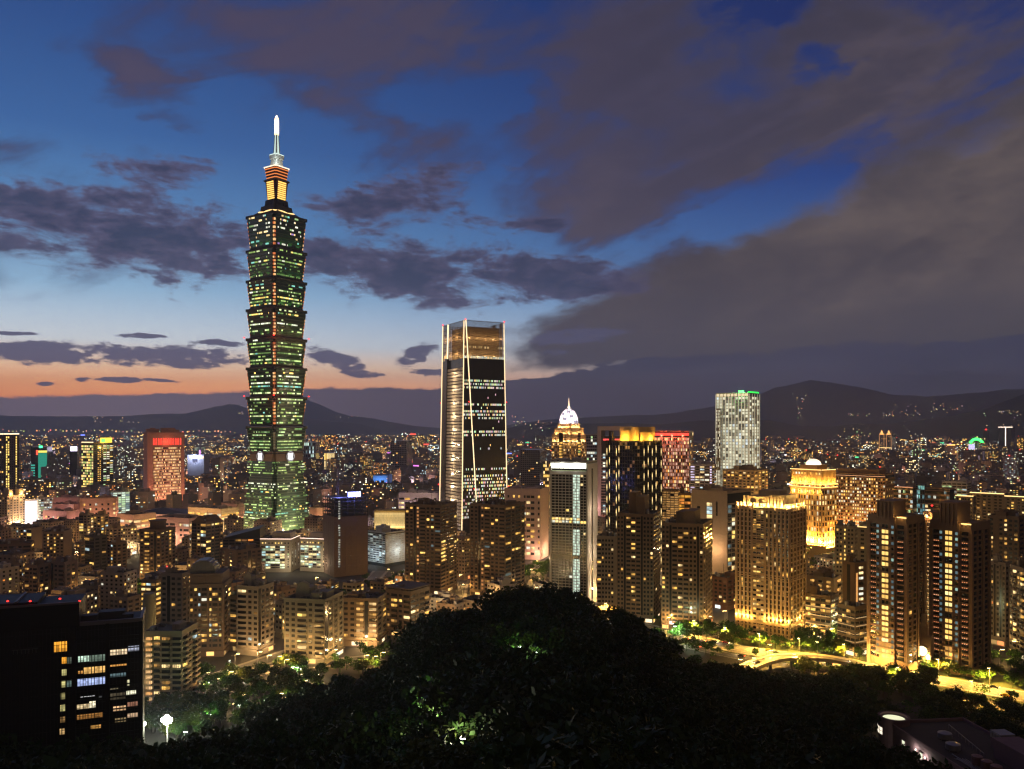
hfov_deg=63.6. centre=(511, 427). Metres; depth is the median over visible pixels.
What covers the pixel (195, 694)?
tree
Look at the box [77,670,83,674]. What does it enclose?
window
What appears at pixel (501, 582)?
apartment block
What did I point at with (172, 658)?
apartment block
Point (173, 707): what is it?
tree
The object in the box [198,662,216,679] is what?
tree
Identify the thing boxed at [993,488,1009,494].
city block
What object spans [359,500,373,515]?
city block
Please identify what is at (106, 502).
mall block
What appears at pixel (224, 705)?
tree
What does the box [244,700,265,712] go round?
tree
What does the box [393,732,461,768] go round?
tree
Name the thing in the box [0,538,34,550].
apartment block
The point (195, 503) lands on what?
city block
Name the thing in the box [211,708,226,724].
tree
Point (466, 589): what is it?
pavement
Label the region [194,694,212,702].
tree
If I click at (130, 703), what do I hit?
window
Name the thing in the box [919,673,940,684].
tree
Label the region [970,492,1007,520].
apartment block
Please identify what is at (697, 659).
tree
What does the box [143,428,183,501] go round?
hotel tower
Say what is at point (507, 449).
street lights
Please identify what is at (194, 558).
apartment block
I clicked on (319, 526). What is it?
apartment block
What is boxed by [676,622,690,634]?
tree
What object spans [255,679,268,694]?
tree
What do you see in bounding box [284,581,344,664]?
apartment tower
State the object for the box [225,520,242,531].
window
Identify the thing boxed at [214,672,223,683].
tree
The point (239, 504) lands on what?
mall block
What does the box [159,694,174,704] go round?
tree
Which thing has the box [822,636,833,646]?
tree
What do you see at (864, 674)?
tree
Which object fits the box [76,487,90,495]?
city block
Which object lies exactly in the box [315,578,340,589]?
shop house
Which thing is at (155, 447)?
window
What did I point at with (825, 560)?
apartment block
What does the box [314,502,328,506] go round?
city block
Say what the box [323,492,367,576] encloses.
unfinished tower
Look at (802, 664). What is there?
tree
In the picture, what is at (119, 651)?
window
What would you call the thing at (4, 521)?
apartment block
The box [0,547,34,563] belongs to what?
apartment block
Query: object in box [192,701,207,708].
tree
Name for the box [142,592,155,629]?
cylindrical block
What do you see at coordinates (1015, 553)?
window
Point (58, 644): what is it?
window
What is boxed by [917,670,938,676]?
tree
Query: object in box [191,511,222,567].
apartment tower
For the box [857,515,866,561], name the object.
apartment block
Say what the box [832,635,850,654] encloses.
tree
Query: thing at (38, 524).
apartment block
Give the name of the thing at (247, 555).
apartment block
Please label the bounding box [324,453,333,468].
window
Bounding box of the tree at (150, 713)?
[145,707,157,730]
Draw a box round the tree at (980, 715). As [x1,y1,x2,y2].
[963,705,990,726]
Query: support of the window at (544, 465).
in the apartment block at (546, 473)
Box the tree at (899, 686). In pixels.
[895,679,911,695]
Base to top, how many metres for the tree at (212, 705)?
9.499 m
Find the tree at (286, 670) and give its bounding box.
[280,667,293,675]
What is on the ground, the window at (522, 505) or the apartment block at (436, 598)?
the apartment block at (436, 598)
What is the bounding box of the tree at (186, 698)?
[172,694,194,706]
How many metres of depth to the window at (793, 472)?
844.49 m
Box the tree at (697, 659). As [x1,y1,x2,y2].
[687,655,701,666]
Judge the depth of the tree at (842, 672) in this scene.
422.02 m
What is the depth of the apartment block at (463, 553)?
722.48 m
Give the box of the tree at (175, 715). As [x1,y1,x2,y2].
[161,711,178,718]
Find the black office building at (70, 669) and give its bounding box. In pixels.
[0,592,145,754]
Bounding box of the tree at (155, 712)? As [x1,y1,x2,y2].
[145,707,162,731]
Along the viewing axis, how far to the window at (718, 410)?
1176.47 m
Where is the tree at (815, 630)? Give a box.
[810,627,823,636]
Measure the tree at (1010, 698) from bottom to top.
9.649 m
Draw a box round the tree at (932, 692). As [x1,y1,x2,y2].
[924,688,941,698]
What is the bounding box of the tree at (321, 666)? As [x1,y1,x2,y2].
[314,662,328,672]
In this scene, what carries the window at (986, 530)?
in the apartment tower at (959, 584)
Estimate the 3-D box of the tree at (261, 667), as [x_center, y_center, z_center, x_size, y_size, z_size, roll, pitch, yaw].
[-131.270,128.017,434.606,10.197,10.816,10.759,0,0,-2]
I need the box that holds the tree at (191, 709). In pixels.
[182,703,205,713]
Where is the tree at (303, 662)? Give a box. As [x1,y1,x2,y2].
[292,660,308,669]
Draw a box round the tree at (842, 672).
[831,670,850,675]
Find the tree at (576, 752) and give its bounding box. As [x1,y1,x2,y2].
[552,733,594,768]
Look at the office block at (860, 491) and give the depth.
949.82 m
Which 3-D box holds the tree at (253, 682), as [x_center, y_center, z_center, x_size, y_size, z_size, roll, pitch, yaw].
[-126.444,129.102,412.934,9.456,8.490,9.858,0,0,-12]
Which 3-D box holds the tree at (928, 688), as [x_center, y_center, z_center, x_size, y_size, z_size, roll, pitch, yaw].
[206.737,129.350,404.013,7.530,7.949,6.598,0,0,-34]
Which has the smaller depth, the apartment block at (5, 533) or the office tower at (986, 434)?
the apartment block at (5, 533)
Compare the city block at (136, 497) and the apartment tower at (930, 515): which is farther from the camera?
the city block at (136, 497)
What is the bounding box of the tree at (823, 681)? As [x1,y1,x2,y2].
[816,675,832,683]
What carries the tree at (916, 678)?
on the ground
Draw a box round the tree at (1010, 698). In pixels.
[989,696,1017,709]
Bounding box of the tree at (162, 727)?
[158,717,184,734]
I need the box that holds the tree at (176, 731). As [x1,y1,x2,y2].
[168,724,181,735]
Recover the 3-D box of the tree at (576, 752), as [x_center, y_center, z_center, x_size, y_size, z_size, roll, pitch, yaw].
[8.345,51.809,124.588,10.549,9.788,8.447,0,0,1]
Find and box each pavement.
[201,650,283,684]
[263,655,382,673]
[363,571,387,590]
[450,579,469,597]
[527,554,549,585]
[645,623,1023,701]
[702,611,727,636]
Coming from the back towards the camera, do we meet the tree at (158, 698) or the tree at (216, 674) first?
the tree at (216, 674)
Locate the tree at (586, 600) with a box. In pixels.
[577,595,594,605]
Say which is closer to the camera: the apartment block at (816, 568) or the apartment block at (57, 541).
the apartment block at (816, 568)
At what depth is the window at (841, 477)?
950.64 m
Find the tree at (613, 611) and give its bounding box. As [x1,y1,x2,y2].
[604,609,619,616]
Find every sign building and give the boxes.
[31,446,51,477]
[70,446,79,476]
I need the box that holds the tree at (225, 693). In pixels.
[216,690,230,700]
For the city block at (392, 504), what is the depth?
1164.03 m
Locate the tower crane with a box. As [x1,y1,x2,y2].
[322,459,373,502]
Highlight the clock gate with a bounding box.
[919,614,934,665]
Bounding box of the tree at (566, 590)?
[558,587,572,600]
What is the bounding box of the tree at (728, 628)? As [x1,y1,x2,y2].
[722,623,737,640]
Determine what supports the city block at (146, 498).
on the ground
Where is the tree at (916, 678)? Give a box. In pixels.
[909,675,923,682]
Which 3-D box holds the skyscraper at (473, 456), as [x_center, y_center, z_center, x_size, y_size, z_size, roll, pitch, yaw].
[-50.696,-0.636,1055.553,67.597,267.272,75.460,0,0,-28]
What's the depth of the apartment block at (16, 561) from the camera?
619.71 m
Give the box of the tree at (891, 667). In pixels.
[885,662,899,672]
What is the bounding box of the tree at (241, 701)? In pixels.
[234,694,250,707]
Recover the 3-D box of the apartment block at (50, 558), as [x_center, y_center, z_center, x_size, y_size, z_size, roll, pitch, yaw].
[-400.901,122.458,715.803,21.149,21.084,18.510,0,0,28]
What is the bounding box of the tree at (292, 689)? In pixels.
[283,682,295,693]
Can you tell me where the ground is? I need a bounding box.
[72,435,1023,753]
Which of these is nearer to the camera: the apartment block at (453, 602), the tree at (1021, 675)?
the tree at (1021, 675)
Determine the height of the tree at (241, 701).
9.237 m
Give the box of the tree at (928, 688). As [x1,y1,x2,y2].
[926,684,939,690]
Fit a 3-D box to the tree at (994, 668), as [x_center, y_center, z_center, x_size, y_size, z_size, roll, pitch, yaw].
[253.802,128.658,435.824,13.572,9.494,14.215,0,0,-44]
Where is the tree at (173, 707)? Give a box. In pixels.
[172,704,188,716]
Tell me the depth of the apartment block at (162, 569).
604.78 m
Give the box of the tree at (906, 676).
[892,667,912,679]
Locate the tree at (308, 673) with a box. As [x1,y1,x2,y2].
[300,667,319,680]
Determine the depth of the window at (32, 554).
660.26 m
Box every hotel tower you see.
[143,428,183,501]
[789,459,838,558]
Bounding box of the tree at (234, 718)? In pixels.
[227,713,241,726]
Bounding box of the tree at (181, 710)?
[170,701,190,716]
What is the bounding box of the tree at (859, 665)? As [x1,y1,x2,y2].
[851,663,864,671]
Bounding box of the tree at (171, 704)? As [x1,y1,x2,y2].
[169,700,189,706]
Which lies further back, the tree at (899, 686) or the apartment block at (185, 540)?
the apartment block at (185, 540)
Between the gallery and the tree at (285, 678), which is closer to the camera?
the tree at (285, 678)
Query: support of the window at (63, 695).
in the black office building at (70, 669)
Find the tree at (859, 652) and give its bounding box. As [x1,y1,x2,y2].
[854,646,864,660]
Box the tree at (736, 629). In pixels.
[728,623,740,631]
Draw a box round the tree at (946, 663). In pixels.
[934,657,958,675]
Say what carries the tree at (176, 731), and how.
on the ground
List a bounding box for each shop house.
[271,580,286,585]
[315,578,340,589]
[342,578,363,596]
[370,576,392,591]
[395,571,404,582]
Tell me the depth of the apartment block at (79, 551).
782.27 m
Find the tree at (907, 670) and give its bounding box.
[895,665,918,680]
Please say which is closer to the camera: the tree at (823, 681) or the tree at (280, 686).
the tree at (823, 681)
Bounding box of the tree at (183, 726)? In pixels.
[171,720,186,737]
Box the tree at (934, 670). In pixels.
[923,667,939,678]
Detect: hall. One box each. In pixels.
[223,524,264,546]
[373,474,391,482]
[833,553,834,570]
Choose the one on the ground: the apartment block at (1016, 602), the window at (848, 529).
the apartment block at (1016, 602)
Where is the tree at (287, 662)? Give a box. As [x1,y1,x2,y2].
[277,653,298,666]
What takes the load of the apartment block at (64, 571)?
on the ground
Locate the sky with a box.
[0,0,1023,427]
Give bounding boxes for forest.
[0,581,969,768]
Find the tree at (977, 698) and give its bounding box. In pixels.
[967,692,986,706]
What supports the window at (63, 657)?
in the black office building at (70, 669)
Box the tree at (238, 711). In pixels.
[231,704,253,718]
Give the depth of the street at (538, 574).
753.92 m
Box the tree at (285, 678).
[277,673,294,683]
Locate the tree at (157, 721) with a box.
[150,714,163,733]
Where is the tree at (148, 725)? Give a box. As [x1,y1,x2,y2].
[145,719,157,732]
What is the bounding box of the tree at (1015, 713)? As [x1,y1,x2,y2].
[1001,703,1023,724]
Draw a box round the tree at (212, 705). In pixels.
[204,698,223,715]
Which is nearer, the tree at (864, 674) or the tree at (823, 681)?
the tree at (823, 681)
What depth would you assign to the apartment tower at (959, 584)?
446.92 m
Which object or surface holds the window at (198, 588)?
in the apartment tower at (210, 585)
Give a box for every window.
[0,436,16,488]
[0,554,33,563]
[3,569,16,590]
[14,497,23,522]
[53,640,67,652]
[59,704,65,712]
[59,716,65,723]
[59,728,64,735]
[60,692,65,700]
[61,656,66,664]
[61,668,66,676]
[66,521,77,540]
[66,679,70,687]
[67,656,70,664]
[76,703,89,710]
[76,712,102,720]
[77,655,89,662]
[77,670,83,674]
[77,676,105,686]
[80,695,95,697]
[82,445,112,486]
[83,665,105,674]
[87,593,96,611]
[89,653,105,662]
[89,700,95,708]
[90,724,101,729]
[101,572,135,608]
[110,648,127,655]
[110,663,126,667]
[110,670,126,677]
[110,691,125,700]
[111,492,129,512]
[112,704,126,711]
[114,716,126,723]
[126,689,136,696]
[127,645,138,652]
[127,700,137,708]
[127,712,137,718]
[155,447,180,500]
[198,588,210,646]
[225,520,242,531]
[254,521,281,533]
[304,443,313,458]
[305,519,320,530]
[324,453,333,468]
[406,505,455,587]
[462,380,505,518]
[464,345,502,358]
[471,505,523,588]
[543,461,549,516]
[552,443,585,458]
[587,436,596,459]
[603,439,619,511]
[611,540,612,602]
[618,516,652,614]
[655,438,688,491]
[662,526,701,623]
[671,492,677,515]
[695,466,711,487]
[717,397,757,468]
[718,410,719,484]
[724,471,767,493]
[791,472,820,504]
[837,477,884,525]
[844,529,852,551]
[877,523,921,659]
[918,750,923,759]
[940,529,987,662]
[957,483,965,492]
[983,495,1001,520]
[1004,520,1016,563]
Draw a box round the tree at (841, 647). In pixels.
[833,642,848,656]
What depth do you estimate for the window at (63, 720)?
235.48 m
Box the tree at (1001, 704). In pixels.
[997,697,1012,710]
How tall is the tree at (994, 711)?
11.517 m
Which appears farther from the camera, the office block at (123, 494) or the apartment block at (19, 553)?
the office block at (123, 494)
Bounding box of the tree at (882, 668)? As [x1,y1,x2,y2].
[877,665,891,673]
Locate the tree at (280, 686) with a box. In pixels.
[273,680,293,692]
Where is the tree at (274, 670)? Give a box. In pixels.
[269,665,282,676]
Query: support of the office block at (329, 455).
on the ground
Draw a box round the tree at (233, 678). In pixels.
[221,672,240,691]
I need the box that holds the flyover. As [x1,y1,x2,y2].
[739,652,888,670]
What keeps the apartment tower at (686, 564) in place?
on the ground
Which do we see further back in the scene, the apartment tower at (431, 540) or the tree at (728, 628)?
the apartment tower at (431, 540)
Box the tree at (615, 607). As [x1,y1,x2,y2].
[603,605,628,613]
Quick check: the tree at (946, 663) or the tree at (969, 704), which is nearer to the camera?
the tree at (969, 704)
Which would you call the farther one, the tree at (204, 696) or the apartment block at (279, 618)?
the apartment block at (279, 618)
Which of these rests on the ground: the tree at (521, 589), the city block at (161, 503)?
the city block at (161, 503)
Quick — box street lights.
[8,395,1017,500]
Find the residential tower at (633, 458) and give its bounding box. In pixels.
[605,427,661,571]
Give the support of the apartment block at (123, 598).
on the ground
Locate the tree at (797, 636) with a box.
[792,630,808,648]
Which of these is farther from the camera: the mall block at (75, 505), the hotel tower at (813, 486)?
the mall block at (75, 505)
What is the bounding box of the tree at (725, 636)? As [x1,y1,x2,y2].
[718,632,735,646]
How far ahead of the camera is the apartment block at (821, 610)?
515.40 m
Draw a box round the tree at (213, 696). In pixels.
[204,690,223,700]
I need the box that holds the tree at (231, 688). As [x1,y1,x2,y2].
[226,681,243,691]
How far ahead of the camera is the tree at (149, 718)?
358.80 m
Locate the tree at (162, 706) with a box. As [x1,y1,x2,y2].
[154,703,169,708]
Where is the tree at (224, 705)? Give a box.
[217,698,230,710]
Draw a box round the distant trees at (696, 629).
[137,488,1023,738]
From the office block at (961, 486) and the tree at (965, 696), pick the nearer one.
the tree at (965, 696)
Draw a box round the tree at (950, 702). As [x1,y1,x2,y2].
[940,695,965,708]
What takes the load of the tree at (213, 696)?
on the hillside
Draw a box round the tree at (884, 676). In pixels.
[879,672,888,679]
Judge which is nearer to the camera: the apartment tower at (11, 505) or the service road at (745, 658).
the service road at (745, 658)
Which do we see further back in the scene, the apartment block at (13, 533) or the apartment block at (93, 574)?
the apartment block at (13, 533)
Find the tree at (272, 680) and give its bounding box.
[265,674,281,686]
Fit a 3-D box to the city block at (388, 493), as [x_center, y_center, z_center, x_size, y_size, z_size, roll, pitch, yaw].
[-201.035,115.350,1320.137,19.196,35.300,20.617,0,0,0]
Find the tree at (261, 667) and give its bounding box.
[252,661,270,678]
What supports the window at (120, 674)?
in the black office building at (70, 669)
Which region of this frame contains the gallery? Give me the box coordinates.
[374,509,404,529]
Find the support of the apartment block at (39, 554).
on the ground
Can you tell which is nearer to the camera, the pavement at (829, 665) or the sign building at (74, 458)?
the pavement at (829, 665)
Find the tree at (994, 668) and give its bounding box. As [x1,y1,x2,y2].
[978,662,1007,680]
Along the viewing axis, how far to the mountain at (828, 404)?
13446.05 m
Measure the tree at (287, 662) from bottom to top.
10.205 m
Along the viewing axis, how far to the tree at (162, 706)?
374.15 m
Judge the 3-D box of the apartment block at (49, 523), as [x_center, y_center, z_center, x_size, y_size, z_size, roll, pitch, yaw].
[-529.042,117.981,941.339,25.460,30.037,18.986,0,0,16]
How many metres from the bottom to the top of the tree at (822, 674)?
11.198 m
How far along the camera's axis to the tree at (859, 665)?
435.39 m
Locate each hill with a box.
[0,404,380,435]
[506,394,1023,442]
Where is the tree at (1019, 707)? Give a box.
[1007,701,1023,722]
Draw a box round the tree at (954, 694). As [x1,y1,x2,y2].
[943,684,964,699]
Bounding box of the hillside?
[245,607,886,751]
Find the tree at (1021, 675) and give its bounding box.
[1019,669,1023,678]
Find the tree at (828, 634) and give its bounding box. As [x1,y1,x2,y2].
[825,631,836,636]
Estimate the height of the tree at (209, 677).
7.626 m
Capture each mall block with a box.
[43,507,79,518]
[52,500,79,509]
[54,494,84,502]
[80,494,118,516]
[117,510,155,529]
[156,513,197,544]
[188,504,238,531]
[221,500,244,517]
[309,505,330,515]
[399,489,438,508]
[505,485,548,559]
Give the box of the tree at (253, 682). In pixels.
[250,678,266,686]
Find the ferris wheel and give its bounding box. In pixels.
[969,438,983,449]
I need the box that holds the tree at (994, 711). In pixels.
[981,701,1007,717]
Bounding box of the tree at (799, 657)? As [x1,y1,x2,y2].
[792,655,814,663]
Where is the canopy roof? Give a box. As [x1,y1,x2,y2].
[144,507,187,514]
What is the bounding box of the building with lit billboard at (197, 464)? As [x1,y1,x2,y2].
[187,450,208,482]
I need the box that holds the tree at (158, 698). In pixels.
[151,692,173,706]
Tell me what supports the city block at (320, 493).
on the ground
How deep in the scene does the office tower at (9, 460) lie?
1491.40 m
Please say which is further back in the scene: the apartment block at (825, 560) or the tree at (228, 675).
the apartment block at (825, 560)
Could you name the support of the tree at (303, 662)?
on the ground
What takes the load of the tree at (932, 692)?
on the ground
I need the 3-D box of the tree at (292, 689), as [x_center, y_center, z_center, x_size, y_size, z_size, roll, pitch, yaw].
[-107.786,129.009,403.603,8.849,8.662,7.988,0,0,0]
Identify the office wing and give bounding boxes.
[716,408,721,485]
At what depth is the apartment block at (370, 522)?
1100.47 m
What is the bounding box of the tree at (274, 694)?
[261,690,283,703]
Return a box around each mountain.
[304,400,440,434]
[506,380,1023,427]
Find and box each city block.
[32,491,48,498]
[49,488,63,502]
[61,488,75,495]
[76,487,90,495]
[82,490,95,496]
[135,489,143,504]
[138,488,154,510]
[158,500,165,506]
[166,491,181,508]
[183,492,196,508]
[188,501,203,506]
[208,490,220,505]
[229,493,240,501]
[234,490,246,502]
[313,486,330,505]
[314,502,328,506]
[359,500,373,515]
[379,496,390,508]
[380,489,392,499]
[386,499,397,508]
[983,489,996,492]
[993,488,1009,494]
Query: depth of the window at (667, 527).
540.73 m
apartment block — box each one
[0,515,8,526]
[0,524,10,539]
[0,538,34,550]
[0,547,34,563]
[0,561,18,592]
[0,591,22,594]
[6,523,24,537]
[8,555,24,592]
[11,530,15,536]
[20,523,41,550]
[23,558,50,595]
[24,522,44,529]
[32,518,63,527]
[35,548,42,558]
[42,526,71,548]
[43,525,71,559]
[44,556,55,561]
[47,586,97,613]
[51,554,77,589]
[58,516,66,525]
[65,517,78,541]
[74,538,84,563]
[78,562,91,574]
[78,569,103,586]
[79,509,93,539]
[79,579,99,607]
[85,528,106,570]
[93,509,108,533]
[100,566,136,609]
[106,523,120,541]
[107,536,126,568]
[109,517,119,525]
[109,588,140,611]
[121,521,136,554]
[127,548,130,558]
[137,529,139,541]
[137,541,139,553]
[140,572,160,623]
[144,565,167,577]
[145,620,200,706]
[171,561,186,569]
[176,547,188,562]
[177,543,191,557]
[182,534,191,545]
[187,554,204,569]
[221,542,261,572]
[223,529,232,537]
[223,564,248,579]
[224,514,243,531]
[228,580,236,651]
[229,576,243,593]
[251,568,265,578]
[253,516,281,534]
[262,562,264,572]
[274,583,295,600]
[274,592,284,638]
[287,528,311,537]
[304,514,322,531]
[317,519,322,531]
[317,584,325,588]
[343,590,388,646]
[368,516,373,527]
[383,580,431,637]
[430,589,452,611]
[436,594,464,610]
[457,526,469,579]
[461,594,490,610]
[487,575,518,593]
[533,577,549,589]
[543,460,550,516]
[596,529,616,609]
[598,518,604,526]
[723,461,767,494]
[805,583,838,640]
[807,567,842,602]
[810,566,832,572]
[814,551,834,566]
[837,591,866,656]
[842,547,866,603]
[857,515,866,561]
[955,495,975,519]
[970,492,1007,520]
[989,502,1023,563]
[991,549,1011,646]
[1004,495,1023,514]
[1008,555,1023,658]
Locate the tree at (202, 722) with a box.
[192,719,212,733]
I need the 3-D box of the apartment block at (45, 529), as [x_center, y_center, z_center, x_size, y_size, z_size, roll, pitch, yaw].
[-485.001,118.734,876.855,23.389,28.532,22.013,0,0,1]
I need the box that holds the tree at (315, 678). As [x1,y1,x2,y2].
[309,673,324,683]
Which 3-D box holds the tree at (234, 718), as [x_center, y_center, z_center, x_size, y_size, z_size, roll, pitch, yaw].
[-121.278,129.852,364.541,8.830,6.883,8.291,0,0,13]
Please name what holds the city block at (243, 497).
on the ground
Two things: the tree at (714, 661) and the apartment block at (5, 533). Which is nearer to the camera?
the tree at (714, 661)
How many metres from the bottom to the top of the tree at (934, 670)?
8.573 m
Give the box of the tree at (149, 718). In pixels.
[145,714,154,732]
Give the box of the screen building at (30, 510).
[24,499,36,523]
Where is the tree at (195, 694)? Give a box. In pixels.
[186,692,197,698]
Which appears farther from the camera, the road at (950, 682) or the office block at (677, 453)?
the office block at (677, 453)
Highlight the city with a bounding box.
[1,432,1023,506]
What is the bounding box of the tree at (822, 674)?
[817,672,829,677]
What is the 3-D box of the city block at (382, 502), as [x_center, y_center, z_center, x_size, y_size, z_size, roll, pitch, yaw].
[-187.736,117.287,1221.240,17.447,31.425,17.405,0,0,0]
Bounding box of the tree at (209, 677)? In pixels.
[203,674,218,687]
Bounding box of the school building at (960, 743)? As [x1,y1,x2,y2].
[878,711,1023,768]
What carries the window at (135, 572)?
in the apartment block at (113, 579)
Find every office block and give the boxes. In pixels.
[37,491,51,519]
[111,487,129,512]
[260,530,299,571]
[300,532,323,571]
[304,442,319,458]
[324,452,337,468]
[368,524,404,566]
[586,434,596,459]
[655,431,692,491]
[679,486,690,509]
[690,459,715,491]
[691,484,750,574]
[834,520,857,601]
[836,468,894,525]
[893,486,916,513]
[916,484,925,513]
[925,487,953,511]
[942,473,970,499]
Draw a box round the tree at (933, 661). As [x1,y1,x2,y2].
[928,656,943,670]
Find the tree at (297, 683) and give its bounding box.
[292,680,307,689]
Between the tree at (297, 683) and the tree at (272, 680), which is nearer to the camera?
the tree at (297, 683)
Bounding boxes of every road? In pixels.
[607,618,1023,700]
[683,645,1004,709]
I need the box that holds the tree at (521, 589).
[516,581,529,596]
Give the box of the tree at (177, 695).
[170,689,194,701]
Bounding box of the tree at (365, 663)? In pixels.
[356,658,372,673]
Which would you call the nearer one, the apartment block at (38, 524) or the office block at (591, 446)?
the apartment block at (38, 524)
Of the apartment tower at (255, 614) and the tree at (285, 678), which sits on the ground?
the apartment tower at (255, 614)
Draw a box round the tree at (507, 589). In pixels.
[493,585,521,604]
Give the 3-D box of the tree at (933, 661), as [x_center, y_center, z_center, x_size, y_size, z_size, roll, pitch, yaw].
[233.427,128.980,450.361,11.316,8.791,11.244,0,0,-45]
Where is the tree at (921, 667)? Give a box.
[915,664,931,674]
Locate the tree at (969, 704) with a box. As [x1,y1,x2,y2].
[964,699,978,712]
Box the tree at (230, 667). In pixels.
[220,663,241,672]
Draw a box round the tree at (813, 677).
[803,673,816,681]
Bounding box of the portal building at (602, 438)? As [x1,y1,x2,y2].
[597,426,633,515]
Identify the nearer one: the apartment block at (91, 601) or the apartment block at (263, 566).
the apartment block at (91, 601)
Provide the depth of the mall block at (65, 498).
1109.21 m
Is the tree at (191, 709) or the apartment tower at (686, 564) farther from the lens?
the apartment tower at (686, 564)
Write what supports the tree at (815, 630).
on the ground
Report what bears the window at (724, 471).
in the apartment block at (751, 477)
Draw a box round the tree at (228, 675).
[219,673,235,688]
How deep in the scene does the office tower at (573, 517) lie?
615.44 m
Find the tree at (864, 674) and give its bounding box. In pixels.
[854,667,874,680]
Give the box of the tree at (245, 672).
[237,665,258,682]
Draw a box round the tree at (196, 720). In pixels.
[190,712,214,734]
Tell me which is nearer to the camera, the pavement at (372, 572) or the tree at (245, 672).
the tree at (245, 672)
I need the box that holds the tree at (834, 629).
[825,625,836,634]
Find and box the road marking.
[650,625,1019,696]
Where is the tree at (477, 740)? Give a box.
[452,731,496,753]
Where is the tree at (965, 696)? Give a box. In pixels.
[957,690,970,700]
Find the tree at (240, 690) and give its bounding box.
[231,685,251,698]
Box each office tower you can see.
[0,432,18,493]
[81,438,112,486]
[550,457,597,604]
[551,400,585,460]
[716,390,759,485]
[983,429,988,446]
[998,427,1014,446]
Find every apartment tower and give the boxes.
[0,488,24,524]
[140,519,175,578]
[161,559,189,621]
[189,557,231,656]
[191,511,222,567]
[236,572,274,655]
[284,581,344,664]
[391,441,411,467]
[405,493,457,593]
[470,494,524,595]
[521,449,545,485]
[617,491,660,623]
[661,508,713,632]
[735,489,806,646]
[867,498,925,670]
[879,430,895,449]
[923,505,939,622]
[929,500,990,676]
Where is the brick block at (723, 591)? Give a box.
[712,564,734,610]
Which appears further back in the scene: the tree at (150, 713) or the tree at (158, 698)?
the tree at (158, 698)
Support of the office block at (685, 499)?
on the ground
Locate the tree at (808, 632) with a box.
[797,625,813,636]
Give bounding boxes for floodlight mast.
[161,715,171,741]
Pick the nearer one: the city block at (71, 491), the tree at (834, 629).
the tree at (834, 629)
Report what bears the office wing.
on the ground
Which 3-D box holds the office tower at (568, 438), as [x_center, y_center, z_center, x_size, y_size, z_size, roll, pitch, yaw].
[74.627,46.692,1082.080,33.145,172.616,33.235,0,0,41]
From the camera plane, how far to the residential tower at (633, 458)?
713.07 m
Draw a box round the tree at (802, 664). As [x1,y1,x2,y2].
[795,658,816,672]
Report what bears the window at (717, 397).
in the office tower at (740, 427)
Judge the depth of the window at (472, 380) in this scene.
1025.13 m
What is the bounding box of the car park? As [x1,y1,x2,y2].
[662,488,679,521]
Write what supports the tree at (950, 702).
on the ground
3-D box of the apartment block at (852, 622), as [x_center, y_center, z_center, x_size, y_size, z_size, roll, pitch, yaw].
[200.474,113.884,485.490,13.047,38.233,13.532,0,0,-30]
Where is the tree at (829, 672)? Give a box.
[825,666,843,675]
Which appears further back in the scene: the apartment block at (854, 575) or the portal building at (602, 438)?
the portal building at (602, 438)
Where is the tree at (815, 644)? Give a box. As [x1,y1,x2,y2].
[806,636,825,652]
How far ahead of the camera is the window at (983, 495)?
828.15 m
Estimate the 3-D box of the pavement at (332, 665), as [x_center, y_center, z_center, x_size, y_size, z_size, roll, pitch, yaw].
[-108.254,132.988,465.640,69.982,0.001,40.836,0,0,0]
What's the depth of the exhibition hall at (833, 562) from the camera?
653.13 m
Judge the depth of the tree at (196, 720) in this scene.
357.20 m
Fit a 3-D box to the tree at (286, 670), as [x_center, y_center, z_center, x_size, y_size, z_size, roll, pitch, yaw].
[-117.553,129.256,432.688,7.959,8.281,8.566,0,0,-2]
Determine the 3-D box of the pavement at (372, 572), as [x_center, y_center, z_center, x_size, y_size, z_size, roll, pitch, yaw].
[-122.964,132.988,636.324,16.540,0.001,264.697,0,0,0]
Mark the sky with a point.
(662, 206)
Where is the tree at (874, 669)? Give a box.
[866,666,884,673]
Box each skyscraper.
[243,115,309,530]
[438,319,508,534]
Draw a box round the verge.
[653,618,1023,705]
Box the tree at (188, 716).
[179,710,201,730]
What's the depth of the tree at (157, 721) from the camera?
356.38 m
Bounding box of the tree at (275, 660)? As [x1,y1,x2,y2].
[272,655,284,665]
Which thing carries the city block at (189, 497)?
on the ground
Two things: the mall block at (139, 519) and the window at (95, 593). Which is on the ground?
the mall block at (139, 519)
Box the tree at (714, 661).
[702,658,718,666]
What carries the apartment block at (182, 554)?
on the ground
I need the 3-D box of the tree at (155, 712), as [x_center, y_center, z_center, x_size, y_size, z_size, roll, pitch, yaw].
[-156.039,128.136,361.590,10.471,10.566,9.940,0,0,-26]
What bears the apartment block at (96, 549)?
on the ground
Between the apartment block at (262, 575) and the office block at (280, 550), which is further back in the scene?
the office block at (280, 550)
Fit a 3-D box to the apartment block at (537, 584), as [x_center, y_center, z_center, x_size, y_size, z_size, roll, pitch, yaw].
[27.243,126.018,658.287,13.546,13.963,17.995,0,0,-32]
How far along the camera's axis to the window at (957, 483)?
943.93 m
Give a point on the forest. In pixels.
(574, 678)
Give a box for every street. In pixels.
[198,651,283,683]
[255,656,381,671]
[364,571,384,590]
[452,579,466,599]
[530,535,549,585]
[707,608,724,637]
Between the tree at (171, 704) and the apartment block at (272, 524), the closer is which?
the tree at (171, 704)

